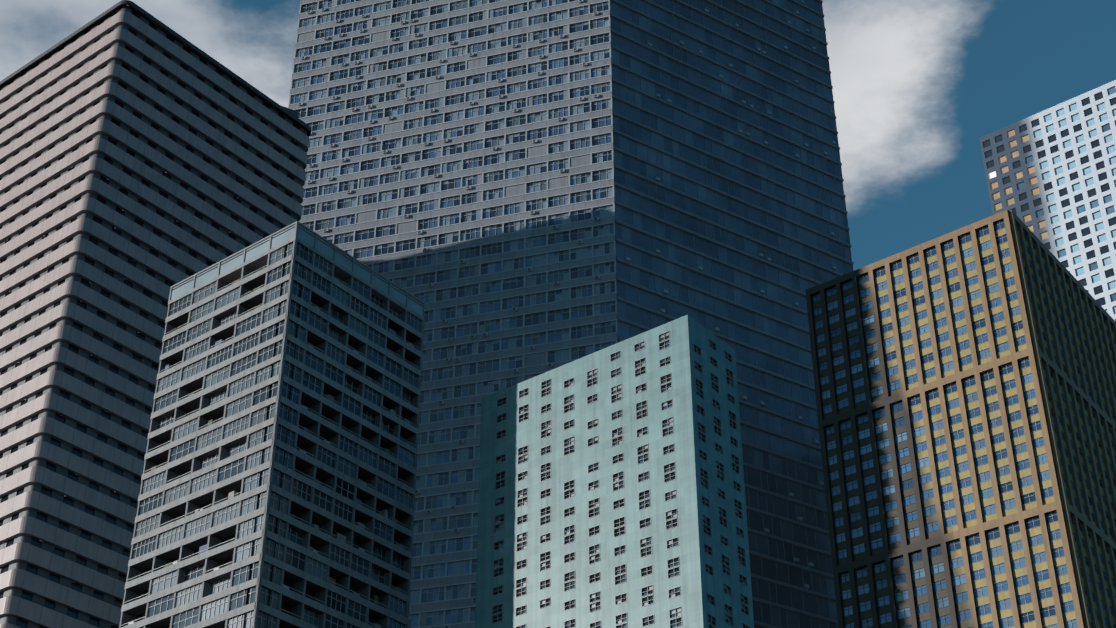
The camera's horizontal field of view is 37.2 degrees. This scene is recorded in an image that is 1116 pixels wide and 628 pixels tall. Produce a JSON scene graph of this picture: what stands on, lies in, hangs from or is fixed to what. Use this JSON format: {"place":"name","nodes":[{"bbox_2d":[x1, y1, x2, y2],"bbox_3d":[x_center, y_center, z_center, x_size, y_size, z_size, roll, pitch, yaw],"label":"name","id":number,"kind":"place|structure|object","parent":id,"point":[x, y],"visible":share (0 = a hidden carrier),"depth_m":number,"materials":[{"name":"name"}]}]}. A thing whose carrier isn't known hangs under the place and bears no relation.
{"place":"outdoors","nodes":[
{"label":"outdoors","id":0,"kind":"place"},
{"bbox_2d":[0,0,310,627],"bbox_3d":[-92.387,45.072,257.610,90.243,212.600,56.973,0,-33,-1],"label":"office tower","id":1,"kind":"structure","parent":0,"point":[110,117],"depth_m":269.91,"materials":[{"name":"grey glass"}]},
{"bbox_2d":[118,221,424,627],"bbox_3d":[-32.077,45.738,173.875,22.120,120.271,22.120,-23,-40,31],"label":"block apartments","id":2,"kind":"structure","parent":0,"point":[278,484],"depth_m":184.80,"materials":[{"name":"concrete"}]},
{"bbox_2d":[288,0,853,627],"bbox_3d":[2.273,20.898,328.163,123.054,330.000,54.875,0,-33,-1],"label":"skyscraper","id":3,"kind":"structure","parent":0,"point":[510,192],"depth_m":337.78,"materials":[{"name":"concrete"}]},
{"bbox_2d":[475,315,753,627],"bbox_3d":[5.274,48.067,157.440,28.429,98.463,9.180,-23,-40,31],"label":"teal block","id":4,"kind":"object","parent":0,"point":[611,487],"visible":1,"depth_m":170.88,"materials":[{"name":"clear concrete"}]},
{"bbox_2d":[805,210,1115,627],"bbox_3d":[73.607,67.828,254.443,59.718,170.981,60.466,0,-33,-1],"label":"yellow tower","id":5,"kind":"structure","parent":0,"point":[965,383],"depth_m":263.56,"materials":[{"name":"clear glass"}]},
{"bbox_2d":[979,80,1115,321],"bbox_3d":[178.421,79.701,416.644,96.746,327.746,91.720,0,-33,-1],"label":"building","id":6,"kind":"structure","parent":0,"point":[1050,173],"depth_m":485.22,"materials":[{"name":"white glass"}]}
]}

